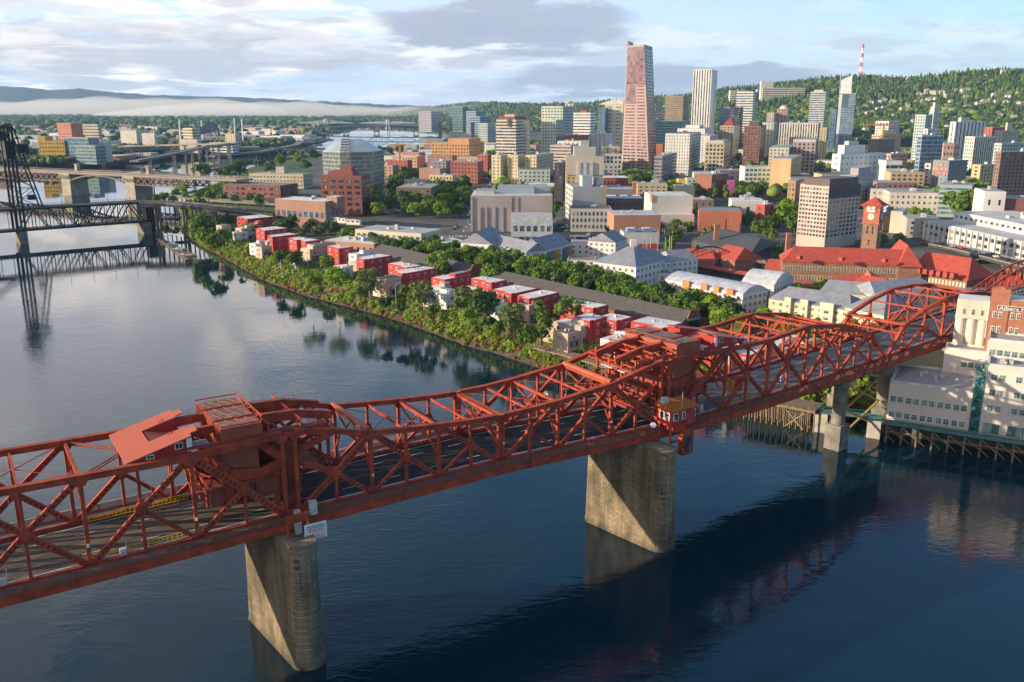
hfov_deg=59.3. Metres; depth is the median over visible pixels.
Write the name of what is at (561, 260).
tree
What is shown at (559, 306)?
tree
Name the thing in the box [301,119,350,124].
cable bridge pylon
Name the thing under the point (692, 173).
building
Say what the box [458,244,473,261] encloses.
tree
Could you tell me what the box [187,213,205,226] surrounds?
tree
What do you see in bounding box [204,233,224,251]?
tree
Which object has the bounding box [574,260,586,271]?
tree
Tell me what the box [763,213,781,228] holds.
tree
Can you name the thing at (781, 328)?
tree
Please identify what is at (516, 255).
tree
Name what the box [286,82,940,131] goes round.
hills
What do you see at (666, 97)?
window
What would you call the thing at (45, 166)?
land bank
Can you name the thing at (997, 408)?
window
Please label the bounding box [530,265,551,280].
tree
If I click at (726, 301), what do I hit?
tree
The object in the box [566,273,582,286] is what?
tree
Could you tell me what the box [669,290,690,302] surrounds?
tree
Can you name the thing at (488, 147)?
building
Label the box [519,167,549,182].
building
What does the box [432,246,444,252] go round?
tree
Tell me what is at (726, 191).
tree
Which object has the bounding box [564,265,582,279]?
tree
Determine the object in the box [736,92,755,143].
office building
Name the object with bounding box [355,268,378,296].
tree
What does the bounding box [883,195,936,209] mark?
window
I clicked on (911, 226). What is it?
office building
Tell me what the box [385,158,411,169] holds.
office building
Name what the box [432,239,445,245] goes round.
tree
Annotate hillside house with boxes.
[929,90,936,94]
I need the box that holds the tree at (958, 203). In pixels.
[941,190,972,218]
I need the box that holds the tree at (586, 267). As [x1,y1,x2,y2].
[583,264,597,272]
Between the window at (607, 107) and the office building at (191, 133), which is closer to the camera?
the window at (607, 107)
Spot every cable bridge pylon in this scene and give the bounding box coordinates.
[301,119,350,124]
[363,120,412,128]
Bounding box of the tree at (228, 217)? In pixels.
[220,213,232,224]
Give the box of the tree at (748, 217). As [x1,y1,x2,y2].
[741,211,755,228]
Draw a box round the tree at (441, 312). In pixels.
[438,309,446,318]
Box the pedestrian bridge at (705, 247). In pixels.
[690,246,728,260]
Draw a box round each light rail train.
[330,216,347,222]
[346,219,361,224]
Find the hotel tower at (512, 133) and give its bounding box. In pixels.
[496,114,529,164]
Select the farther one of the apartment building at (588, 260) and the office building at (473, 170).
the office building at (473, 170)
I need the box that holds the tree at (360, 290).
[354,286,366,298]
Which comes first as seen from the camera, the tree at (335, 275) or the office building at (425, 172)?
the tree at (335, 275)
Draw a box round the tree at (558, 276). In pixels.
[550,269,568,283]
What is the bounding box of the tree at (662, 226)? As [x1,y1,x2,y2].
[660,223,666,234]
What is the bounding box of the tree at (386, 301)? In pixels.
[377,295,391,309]
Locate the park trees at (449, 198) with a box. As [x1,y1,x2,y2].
[151,145,906,249]
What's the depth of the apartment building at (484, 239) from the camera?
513.77 m
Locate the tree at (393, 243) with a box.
[390,241,400,247]
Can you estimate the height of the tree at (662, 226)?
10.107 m
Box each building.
[13,135,39,138]
[15,139,37,144]
[22,136,57,139]
[24,132,52,135]
[37,136,66,156]
[57,123,83,139]
[64,137,98,162]
[75,145,106,164]
[82,124,102,138]
[99,140,119,144]
[99,141,112,161]
[112,154,135,159]
[117,124,130,126]
[120,130,149,143]
[124,152,158,155]
[138,126,166,129]
[142,133,157,144]
[179,139,201,152]
[183,128,200,138]
[201,136,224,138]
[210,142,238,154]
[223,182,297,198]
[225,133,240,147]
[240,146,259,147]
[241,131,264,133]
[243,125,255,127]
[244,134,270,135]
[245,128,260,130]
[249,127,270,129]
[249,166,312,188]
[252,137,276,139]
[261,135,292,137]
[265,130,285,133]
[275,195,344,227]
[280,134,315,139]
[284,128,309,130]
[294,138,315,142]
[321,166,370,214]
[324,235,376,252]
[355,224,441,242]
[384,155,393,160]
[384,162,398,181]
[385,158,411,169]
[392,155,423,166]
[396,182,439,206]
[397,149,418,152]
[403,152,424,164]
[404,144,418,148]
[404,177,430,183]
[419,142,430,147]
[419,149,431,161]
[419,166,445,178]
[422,236,462,244]
[424,143,431,148]
[427,138,447,142]
[427,154,453,166]
[430,173,456,182]
[432,138,483,160]
[433,159,450,170]
[451,160,483,183]
[457,156,477,160]
[461,228,506,261]
[463,226,493,240]
[466,111,485,132]
[469,116,490,134]
[471,184,551,231]
[478,152,492,177]
[484,145,495,152]
[496,234,548,256]
[511,212,551,240]
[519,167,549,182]
[524,183,553,197]
[527,232,571,261]
[530,144,540,150]
[541,106,572,139]
[541,118,562,152]
[550,143,577,169]
[554,159,565,200]
[557,139,579,145]
[563,134,587,139]
[565,104,576,112]
[565,174,606,218]
[567,256,595,265]
[569,204,611,231]
[570,237,592,255]
[573,111,595,134]
[588,132,612,154]
[588,229,626,259]
[593,239,671,284]
[598,108,607,132]
[601,152,621,174]
[602,144,619,152]
[603,175,627,185]
[604,163,617,175]
[606,184,633,194]
[606,194,643,209]
[607,209,660,241]
[632,181,637,194]
[636,180,666,194]
[644,191,693,229]
[648,248,670,270]
[654,152,676,179]
[655,109,664,120]
[655,120,687,143]
[656,144,664,155]
[657,268,688,281]
[661,249,697,273]
[665,96,688,120]
[665,130,700,177]
[665,271,767,312]
[673,182,694,196]
[676,178,685,183]
[677,124,712,133]
[685,177,695,183]
[688,171,710,177]
[692,196,713,211]
[696,171,727,196]
[697,207,741,231]
[700,133,717,162]
[704,139,730,170]
[716,168,739,180]
[718,107,732,138]
[719,118,739,157]
[725,180,734,196]
[728,196,763,221]
[732,107,742,145]
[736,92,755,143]
[739,165,769,184]
[739,192,755,197]
[741,268,793,302]
[742,121,765,164]
[755,200,773,226]
[762,122,777,154]
[766,112,776,121]
[768,145,792,165]
[768,286,861,330]
[769,154,801,193]
[776,105,789,144]
[778,121,819,154]
[787,179,801,202]
[788,175,813,182]
[792,137,817,174]
[796,175,860,246]
[808,90,826,139]
[814,173,849,176]
[817,159,831,168]
[818,127,827,158]
[820,279,865,298]
[827,109,837,150]
[831,141,885,179]
[840,167,873,207]
[845,290,922,326]
[857,277,939,308]
[866,184,893,201]
[867,138,894,152]
[872,130,900,152]
[873,180,913,188]
[875,121,899,133]
[876,157,901,179]
[882,205,893,231]
[883,168,924,188]
[883,188,938,213]
[886,152,907,168]
[886,363,975,430]
[889,208,907,232]
[901,213,940,237]
[911,115,932,159]
[914,133,943,171]
[922,211,1023,259]
[923,128,939,134]
[924,163,932,185]
[929,102,938,128]
[930,158,967,187]
[936,180,974,217]
[941,142,959,158]
[942,342,986,375]
[948,118,984,159]
[963,134,995,168]
[971,162,993,181]
[972,186,1005,210]
[978,354,1023,439]
[981,331,1023,408]
[984,127,1004,135]
[991,148,1023,194]
[992,140,1023,163]
[994,122,1019,142]
[1004,195,1023,211]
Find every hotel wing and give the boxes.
[492,153,507,185]
[508,152,523,183]
[525,152,552,182]
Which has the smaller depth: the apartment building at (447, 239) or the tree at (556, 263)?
the tree at (556, 263)
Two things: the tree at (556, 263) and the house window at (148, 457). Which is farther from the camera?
the tree at (556, 263)
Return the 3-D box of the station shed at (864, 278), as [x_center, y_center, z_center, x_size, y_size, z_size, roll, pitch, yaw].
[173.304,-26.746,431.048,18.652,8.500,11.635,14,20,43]
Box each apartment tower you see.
[419,111,441,131]
[479,123,493,144]
[565,140,603,206]
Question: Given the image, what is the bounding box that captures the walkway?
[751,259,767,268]
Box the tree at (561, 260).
[556,258,564,265]
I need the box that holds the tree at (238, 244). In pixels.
[236,241,243,247]
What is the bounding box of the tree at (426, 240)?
[418,238,431,244]
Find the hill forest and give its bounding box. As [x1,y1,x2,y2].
[350,66,1023,146]
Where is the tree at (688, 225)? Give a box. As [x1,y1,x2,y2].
[681,221,693,233]
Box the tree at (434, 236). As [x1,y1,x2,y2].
[427,234,441,240]
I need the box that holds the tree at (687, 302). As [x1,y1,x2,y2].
[680,298,696,309]
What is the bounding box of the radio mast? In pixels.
[858,44,863,76]
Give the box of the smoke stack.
[241,119,243,140]
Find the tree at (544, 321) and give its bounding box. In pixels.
[534,300,552,345]
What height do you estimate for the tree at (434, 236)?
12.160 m
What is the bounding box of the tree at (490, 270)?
[480,263,504,276]
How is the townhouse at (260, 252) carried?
on the garden ground at (934, 358)
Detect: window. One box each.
[39,143,63,155]
[57,124,81,139]
[146,454,153,459]
[174,442,182,449]
[224,186,296,195]
[250,175,312,185]
[419,112,437,130]
[432,144,483,159]
[452,163,482,180]
[479,124,493,143]
[479,156,491,175]
[493,157,505,184]
[509,157,522,183]
[520,172,547,180]
[527,155,552,180]
[542,108,572,134]
[542,121,562,152]
[556,165,564,197]
[566,137,587,139]
[604,156,620,174]
[604,181,626,184]
[607,107,620,146]
[639,186,664,194]
[659,410,669,420]
[665,97,688,119]
[666,134,700,177]
[673,413,678,421]
[684,436,690,451]
[705,143,730,170]
[720,127,739,155]
[743,128,765,163]
[745,169,769,184]
[762,123,777,153]
[777,110,789,139]
[788,182,800,200]
[794,142,817,173]
[804,187,858,236]
[819,129,827,158]
[834,156,883,173]
[859,177,872,204]
[868,140,893,151]
[872,136,900,150]
[876,122,898,133]
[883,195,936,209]
[886,155,906,167]
[888,410,894,416]
[890,395,895,401]
[892,174,922,187]
[895,411,901,417]
[897,396,902,402]
[904,413,909,418]
[905,397,911,403]
[911,116,931,157]
[911,414,916,419]
[913,398,918,404]
[919,415,925,421]
[921,399,927,405]
[925,165,932,184]
[926,416,932,422]
[928,400,934,406]
[932,162,958,186]
[935,417,941,423]
[937,402,943,407]
[942,418,948,424]
[944,146,958,155]
[944,403,950,408]
[951,420,957,425]
[953,404,959,410]
[958,421,964,426]
[960,405,966,411]
[961,361,966,366]
[964,138,973,168]
[968,362,973,367]
[974,166,992,181]
[982,422,998,433]
[986,405,992,411]
[988,389,994,395]
[989,349,994,354]
[990,373,997,380]
[992,154,1023,194]
[993,145,1022,162]
[994,406,1000,412]
[996,132,1018,142]
[996,349,1002,355]
[996,390,1002,396]
[998,374,1005,381]
[1003,350,1009,356]
[1006,426,1023,437]
[1011,351,1017,357]
[1011,408,1017,414]
[1013,392,1019,398]
[1015,376,1022,383]
[1018,352,1023,357]
[1019,409,1023,415]
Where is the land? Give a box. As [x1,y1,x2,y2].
[0,124,345,164]
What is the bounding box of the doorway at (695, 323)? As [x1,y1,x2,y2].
[688,319,698,326]
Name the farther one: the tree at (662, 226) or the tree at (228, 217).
the tree at (228, 217)
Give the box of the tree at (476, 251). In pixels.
[462,246,479,261]
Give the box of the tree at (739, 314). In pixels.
[732,311,748,328]
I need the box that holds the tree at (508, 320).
[497,303,525,334]
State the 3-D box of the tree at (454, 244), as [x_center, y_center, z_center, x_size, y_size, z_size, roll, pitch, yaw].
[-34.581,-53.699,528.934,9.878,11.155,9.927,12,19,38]
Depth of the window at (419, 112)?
3213.62 m
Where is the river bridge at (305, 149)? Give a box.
[238,148,325,153]
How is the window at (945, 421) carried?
in the mill building at (927, 395)
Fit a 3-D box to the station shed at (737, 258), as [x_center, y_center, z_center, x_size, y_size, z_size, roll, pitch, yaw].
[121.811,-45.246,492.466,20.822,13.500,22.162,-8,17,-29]
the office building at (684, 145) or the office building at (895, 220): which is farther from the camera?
the office building at (684, 145)
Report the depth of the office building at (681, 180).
953.11 m
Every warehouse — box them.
[372,244,485,277]
[492,270,706,326]
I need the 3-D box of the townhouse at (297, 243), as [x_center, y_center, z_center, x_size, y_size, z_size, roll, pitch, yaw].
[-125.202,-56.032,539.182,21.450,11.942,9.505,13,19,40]
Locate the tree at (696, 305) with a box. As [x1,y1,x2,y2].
[684,301,702,315]
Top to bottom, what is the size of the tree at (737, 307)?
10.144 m
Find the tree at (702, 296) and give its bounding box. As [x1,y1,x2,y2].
[697,292,717,312]
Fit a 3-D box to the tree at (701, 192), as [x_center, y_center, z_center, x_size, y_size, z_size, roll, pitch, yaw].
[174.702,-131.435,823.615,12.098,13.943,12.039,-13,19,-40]
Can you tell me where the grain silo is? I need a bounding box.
[952,294,990,347]
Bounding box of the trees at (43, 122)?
[0,114,382,164]
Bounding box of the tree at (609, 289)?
[604,285,618,294]
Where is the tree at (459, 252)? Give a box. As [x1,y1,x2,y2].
[455,248,462,260]
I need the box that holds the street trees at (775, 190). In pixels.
[440,124,991,197]
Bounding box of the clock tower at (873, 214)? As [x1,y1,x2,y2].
[860,185,888,248]
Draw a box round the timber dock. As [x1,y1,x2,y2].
[743,399,823,432]
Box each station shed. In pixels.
[687,248,717,272]
[715,245,761,273]
[833,274,864,279]
[854,275,888,281]
[864,271,880,276]
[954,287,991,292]
[975,274,1021,293]
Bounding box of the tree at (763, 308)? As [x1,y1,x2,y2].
[753,305,773,325]
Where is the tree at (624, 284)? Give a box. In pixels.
[616,280,640,295]
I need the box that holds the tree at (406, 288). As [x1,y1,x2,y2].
[398,282,419,306]
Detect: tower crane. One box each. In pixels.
[395,144,405,169]
[863,124,893,138]
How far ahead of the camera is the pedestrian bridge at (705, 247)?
488.32 m
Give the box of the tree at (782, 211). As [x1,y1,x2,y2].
[771,204,792,226]
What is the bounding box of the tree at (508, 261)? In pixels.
[500,254,516,271]
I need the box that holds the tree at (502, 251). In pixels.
[495,247,511,261]
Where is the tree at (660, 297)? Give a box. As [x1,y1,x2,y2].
[649,289,671,305]
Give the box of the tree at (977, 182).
[961,177,990,187]
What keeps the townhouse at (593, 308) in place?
on the garden ground at (934, 358)
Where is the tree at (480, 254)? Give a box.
[473,251,490,262]
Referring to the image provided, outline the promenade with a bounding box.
[533,344,607,372]
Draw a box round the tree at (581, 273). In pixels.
[568,271,583,276]
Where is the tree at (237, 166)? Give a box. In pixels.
[227,160,247,177]
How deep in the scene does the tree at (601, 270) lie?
443.12 m
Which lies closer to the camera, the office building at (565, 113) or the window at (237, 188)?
the window at (237, 188)
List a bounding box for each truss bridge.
[0,283,1023,670]
[367,122,474,140]
[970,259,1023,291]
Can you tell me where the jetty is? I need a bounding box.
[155,231,197,260]
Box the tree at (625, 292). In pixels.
[621,284,642,297]
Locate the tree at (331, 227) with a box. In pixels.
[323,219,338,235]
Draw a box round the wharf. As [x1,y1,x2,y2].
[881,412,1023,462]
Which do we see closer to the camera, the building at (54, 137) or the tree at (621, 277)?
the tree at (621, 277)
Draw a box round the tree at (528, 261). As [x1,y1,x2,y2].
[526,259,537,265]
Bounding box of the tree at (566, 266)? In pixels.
[558,262,571,269]
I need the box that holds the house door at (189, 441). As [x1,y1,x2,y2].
[186,437,192,451]
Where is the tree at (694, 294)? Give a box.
[683,286,701,301]
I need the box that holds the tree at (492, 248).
[480,245,496,253]
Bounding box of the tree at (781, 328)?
[769,320,791,332]
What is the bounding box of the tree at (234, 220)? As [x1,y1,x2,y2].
[230,215,239,225]
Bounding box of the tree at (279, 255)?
[273,249,287,265]
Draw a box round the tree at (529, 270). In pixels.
[525,266,538,276]
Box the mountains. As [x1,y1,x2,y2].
[0,86,424,108]
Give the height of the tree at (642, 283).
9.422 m
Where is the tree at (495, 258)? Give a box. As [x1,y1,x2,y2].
[490,253,505,270]
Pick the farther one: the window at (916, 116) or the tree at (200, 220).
the window at (916, 116)
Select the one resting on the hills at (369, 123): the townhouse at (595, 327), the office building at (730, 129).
the office building at (730, 129)
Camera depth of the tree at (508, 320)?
351.22 m
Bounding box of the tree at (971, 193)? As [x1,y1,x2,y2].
[958,189,974,210]
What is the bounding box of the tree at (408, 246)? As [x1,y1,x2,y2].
[399,242,412,249]
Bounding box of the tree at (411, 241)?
[404,239,417,248]
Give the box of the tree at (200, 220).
[196,218,208,228]
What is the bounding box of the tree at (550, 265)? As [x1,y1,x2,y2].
[546,263,557,267]
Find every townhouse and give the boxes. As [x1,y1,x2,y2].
[216,224,231,239]
[233,230,248,240]
[235,225,255,238]
[237,215,273,226]
[249,240,263,255]
[254,221,263,231]
[255,245,271,258]
[256,226,287,240]
[267,233,297,252]
[289,237,319,252]
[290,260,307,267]
[301,245,319,260]
[307,241,335,255]
[327,244,352,264]
[334,264,352,278]
[348,260,356,271]
[349,249,373,261]
[356,254,391,277]
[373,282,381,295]
[376,274,401,297]
[388,262,421,274]
[393,266,436,287]
[423,287,456,308]
[431,271,471,290]
[432,281,451,288]
[467,285,479,298]
[471,276,506,300]
[487,302,509,320]
[493,285,537,311]
[516,300,539,321]
[517,290,558,315]
[543,323,554,342]
[553,318,587,345]
[553,328,579,352]
[560,299,607,318]
[575,313,605,343]
[600,333,624,356]
[601,313,632,336]
[614,327,630,333]
[631,316,683,331]
[695,349,716,364]
[717,336,751,366]
[735,345,771,365]
[772,335,796,355]
[784,337,820,351]
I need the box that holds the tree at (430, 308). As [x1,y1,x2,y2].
[426,304,436,315]
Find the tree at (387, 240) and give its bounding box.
[381,237,398,245]
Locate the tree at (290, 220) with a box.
[283,213,297,230]
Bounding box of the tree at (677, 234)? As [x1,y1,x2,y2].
[669,228,683,240]
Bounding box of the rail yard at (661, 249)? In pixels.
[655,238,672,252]
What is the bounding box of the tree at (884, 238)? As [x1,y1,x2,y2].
[881,233,889,246]
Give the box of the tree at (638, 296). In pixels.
[629,290,643,300]
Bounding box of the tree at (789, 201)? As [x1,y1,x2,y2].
[776,198,798,213]
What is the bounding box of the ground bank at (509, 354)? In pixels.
[180,126,877,417]
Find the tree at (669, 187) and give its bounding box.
[667,185,672,190]
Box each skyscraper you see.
[622,41,655,170]
[691,69,716,133]
[834,70,855,153]
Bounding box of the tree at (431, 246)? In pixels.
[424,242,440,254]
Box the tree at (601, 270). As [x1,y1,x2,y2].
[587,267,606,280]
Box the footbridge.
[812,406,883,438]
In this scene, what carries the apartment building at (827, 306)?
on the garden ground at (934, 358)
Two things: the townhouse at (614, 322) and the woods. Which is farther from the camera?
the woods
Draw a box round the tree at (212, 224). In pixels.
[207,220,220,231]
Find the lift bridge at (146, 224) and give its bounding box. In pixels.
[0,123,220,244]
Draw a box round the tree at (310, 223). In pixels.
[303,218,316,231]
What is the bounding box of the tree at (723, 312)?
[708,308,735,328]
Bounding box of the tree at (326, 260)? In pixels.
[319,254,334,267]
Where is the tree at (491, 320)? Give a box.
[486,316,495,325]
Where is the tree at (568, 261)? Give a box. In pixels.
[561,260,574,266]
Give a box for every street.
[448,177,491,237]
[457,237,923,240]
[553,181,591,237]
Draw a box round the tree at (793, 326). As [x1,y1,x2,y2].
[787,313,802,334]
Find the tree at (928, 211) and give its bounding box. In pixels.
[917,208,933,214]
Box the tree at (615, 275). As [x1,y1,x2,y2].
[611,272,625,278]
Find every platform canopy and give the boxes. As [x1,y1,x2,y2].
[698,264,813,288]
[827,278,854,280]
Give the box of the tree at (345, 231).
[336,227,353,236]
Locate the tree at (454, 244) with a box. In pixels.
[445,241,460,248]
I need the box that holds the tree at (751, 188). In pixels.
[744,184,757,195]
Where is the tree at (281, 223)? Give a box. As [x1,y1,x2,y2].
[270,218,289,231]
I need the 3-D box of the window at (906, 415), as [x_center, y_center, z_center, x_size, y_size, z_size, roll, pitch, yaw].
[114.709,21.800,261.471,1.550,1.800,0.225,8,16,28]
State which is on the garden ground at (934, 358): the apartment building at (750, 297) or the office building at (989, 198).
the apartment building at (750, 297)
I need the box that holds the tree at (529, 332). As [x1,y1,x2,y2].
[516,324,538,349]
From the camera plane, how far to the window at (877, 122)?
1472.38 m
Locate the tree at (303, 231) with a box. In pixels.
[294,226,307,236]
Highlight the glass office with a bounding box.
[322,138,384,197]
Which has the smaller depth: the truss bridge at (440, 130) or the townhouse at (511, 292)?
the townhouse at (511, 292)
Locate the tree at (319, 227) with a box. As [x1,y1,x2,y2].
[311,222,326,237]
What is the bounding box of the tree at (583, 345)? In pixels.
[579,342,588,351]
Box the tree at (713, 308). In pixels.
[708,304,727,320]
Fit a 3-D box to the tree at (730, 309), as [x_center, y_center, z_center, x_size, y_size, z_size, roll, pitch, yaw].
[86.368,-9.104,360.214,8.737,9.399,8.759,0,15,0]
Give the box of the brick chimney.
[713,224,720,240]
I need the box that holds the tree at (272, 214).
[261,212,277,219]
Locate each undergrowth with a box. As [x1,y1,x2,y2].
[180,181,875,411]
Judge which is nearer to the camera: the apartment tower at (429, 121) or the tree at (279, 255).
the tree at (279, 255)
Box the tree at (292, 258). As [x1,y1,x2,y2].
[285,250,303,269]
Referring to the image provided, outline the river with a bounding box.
[0,124,1023,681]
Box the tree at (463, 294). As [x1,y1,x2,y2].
[451,284,471,310]
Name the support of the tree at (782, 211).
on the ground at (446, 223)
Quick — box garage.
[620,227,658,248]
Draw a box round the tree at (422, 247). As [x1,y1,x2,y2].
[410,243,428,253]
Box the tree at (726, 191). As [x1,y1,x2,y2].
[722,184,729,198]
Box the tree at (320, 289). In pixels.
[316,286,323,292]
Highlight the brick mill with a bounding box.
[984,286,1023,348]
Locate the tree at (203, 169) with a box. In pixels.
[191,162,211,175]
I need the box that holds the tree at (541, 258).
[532,255,547,264]
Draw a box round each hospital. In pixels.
[729,91,749,102]
[759,81,804,100]
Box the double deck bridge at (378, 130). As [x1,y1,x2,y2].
[310,125,495,133]
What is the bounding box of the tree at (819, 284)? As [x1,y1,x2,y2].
[811,278,827,289]
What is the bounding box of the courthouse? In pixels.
[599,99,624,151]
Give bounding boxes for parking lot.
[556,220,602,235]
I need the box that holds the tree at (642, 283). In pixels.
[638,281,646,290]
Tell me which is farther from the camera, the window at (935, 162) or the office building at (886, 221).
the window at (935, 162)
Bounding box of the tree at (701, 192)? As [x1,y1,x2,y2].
[695,190,708,196]
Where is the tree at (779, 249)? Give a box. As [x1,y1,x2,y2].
[771,243,783,254]
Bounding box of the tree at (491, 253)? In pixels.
[483,251,494,257]
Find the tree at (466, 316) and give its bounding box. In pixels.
[458,308,479,332]
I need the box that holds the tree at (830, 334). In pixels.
[827,328,836,337]
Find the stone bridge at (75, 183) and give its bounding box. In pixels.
[0,164,252,199]
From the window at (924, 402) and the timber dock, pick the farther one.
the timber dock
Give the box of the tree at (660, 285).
[655,281,675,295]
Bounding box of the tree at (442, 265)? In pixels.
[425,251,451,275]
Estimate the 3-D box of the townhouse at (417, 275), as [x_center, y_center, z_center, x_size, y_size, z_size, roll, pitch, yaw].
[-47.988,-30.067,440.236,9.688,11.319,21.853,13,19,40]
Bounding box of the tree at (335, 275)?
[324,266,350,292]
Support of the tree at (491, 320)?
on the garden ground at (934, 358)
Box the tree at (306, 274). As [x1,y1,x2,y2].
[299,269,323,289]
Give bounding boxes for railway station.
[764,232,991,289]
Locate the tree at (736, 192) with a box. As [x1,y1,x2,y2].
[731,186,745,197]
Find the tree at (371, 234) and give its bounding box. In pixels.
[365,232,376,237]
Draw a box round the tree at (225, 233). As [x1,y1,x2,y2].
[215,227,231,239]
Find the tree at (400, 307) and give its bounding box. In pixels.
[394,301,404,311]
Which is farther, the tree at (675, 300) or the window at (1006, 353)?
the tree at (675, 300)
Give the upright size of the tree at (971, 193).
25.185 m
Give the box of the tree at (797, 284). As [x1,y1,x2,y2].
[791,282,806,287]
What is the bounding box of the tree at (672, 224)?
[668,219,682,228]
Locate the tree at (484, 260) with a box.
[476,254,491,265]
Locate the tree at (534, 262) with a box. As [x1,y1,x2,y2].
[528,259,541,267]
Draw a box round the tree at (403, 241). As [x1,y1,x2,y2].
[398,238,410,244]
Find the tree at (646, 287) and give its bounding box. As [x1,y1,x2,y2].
[640,284,654,301]
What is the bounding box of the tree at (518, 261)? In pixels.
[512,259,525,269]
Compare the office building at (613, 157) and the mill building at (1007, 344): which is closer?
the mill building at (1007, 344)
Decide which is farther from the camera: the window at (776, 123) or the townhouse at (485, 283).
the window at (776, 123)
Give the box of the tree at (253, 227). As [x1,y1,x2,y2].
[241,222,255,231]
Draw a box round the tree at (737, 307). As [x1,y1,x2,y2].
[726,302,746,313]
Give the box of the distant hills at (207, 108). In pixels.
[0,103,404,113]
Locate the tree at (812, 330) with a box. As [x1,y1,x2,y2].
[802,322,818,337]
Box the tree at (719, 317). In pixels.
[710,313,730,327]
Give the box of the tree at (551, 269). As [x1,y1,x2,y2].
[547,266,564,280]
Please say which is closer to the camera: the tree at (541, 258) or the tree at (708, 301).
the tree at (708, 301)
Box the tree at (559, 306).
[553,295,584,315]
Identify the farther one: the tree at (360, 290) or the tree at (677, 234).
the tree at (677, 234)
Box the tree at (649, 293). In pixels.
[643,287,659,302]
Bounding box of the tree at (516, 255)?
[507,251,523,265]
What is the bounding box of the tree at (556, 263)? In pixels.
[545,260,561,267]
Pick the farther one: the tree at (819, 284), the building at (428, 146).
the building at (428, 146)
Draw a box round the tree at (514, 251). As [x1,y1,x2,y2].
[509,249,520,259]
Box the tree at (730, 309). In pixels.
[725,307,737,328]
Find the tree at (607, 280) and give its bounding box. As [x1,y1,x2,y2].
[595,274,613,291]
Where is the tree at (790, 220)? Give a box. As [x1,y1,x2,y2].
[782,212,797,232]
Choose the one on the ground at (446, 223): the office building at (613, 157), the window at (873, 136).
the office building at (613, 157)
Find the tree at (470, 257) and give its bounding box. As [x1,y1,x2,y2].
[461,252,475,263]
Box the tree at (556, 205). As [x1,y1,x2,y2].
[552,200,563,212]
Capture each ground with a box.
[215,215,944,381]
[248,126,1023,381]
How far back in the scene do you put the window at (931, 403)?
257.43 m
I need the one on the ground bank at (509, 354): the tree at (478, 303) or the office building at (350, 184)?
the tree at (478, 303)
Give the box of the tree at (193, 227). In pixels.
[188,222,203,240]
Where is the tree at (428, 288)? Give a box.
[412,280,436,309]
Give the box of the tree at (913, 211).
[907,206,920,214]
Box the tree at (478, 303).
[467,287,500,322]
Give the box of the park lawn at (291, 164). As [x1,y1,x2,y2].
[199,147,386,219]
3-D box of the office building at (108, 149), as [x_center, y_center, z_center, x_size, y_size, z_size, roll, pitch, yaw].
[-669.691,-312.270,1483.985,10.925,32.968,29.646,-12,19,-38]
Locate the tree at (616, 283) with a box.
[608,281,622,294]
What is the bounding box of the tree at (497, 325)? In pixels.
[492,320,505,332]
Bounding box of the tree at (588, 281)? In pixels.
[581,270,601,289]
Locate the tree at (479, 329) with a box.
[472,324,483,335]
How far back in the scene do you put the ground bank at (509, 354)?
390.64 m
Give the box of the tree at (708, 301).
[698,295,719,316]
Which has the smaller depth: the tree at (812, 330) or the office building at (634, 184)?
the tree at (812, 330)
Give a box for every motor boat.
[173,247,186,249]
[178,252,196,255]
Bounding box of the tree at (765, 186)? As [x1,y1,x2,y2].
[755,180,768,192]
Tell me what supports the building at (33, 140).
on the land
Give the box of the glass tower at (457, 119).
[449,107,467,131]
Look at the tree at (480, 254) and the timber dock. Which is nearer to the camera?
the timber dock
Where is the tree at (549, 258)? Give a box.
[540,254,552,260]
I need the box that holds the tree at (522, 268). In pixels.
[515,263,528,274]
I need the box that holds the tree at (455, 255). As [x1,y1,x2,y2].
[447,249,459,260]
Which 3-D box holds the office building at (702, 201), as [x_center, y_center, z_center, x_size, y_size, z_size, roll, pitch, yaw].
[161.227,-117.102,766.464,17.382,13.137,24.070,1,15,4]
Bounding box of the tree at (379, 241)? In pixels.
[374,237,386,245]
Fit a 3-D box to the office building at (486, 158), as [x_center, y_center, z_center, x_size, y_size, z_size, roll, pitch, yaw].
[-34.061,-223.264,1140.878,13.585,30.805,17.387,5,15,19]
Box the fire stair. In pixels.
[968,359,987,433]
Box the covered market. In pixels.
[691,213,779,258]
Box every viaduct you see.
[0,147,168,168]
[117,143,238,173]
[139,200,394,235]
[167,194,274,208]
[205,130,332,162]
[921,241,1023,273]
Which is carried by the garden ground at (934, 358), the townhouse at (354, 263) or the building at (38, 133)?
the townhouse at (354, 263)
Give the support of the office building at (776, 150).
on the ground at (446, 223)
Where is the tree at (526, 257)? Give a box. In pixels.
[517,254,533,262]
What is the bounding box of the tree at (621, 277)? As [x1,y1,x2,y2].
[613,274,636,282]
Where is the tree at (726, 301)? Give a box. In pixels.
[711,297,732,309]
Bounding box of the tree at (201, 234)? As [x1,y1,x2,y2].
[194,227,214,241]
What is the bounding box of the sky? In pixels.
[0,0,1023,105]
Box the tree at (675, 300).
[666,294,686,307]
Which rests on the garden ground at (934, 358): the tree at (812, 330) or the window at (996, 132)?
the tree at (812, 330)
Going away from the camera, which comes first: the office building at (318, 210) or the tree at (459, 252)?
the tree at (459, 252)
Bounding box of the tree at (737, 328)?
[729,324,747,336]
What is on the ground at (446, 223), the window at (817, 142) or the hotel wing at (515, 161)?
the hotel wing at (515, 161)
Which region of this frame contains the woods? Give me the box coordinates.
[0,100,448,125]
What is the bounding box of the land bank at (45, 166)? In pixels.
[0,123,359,171]

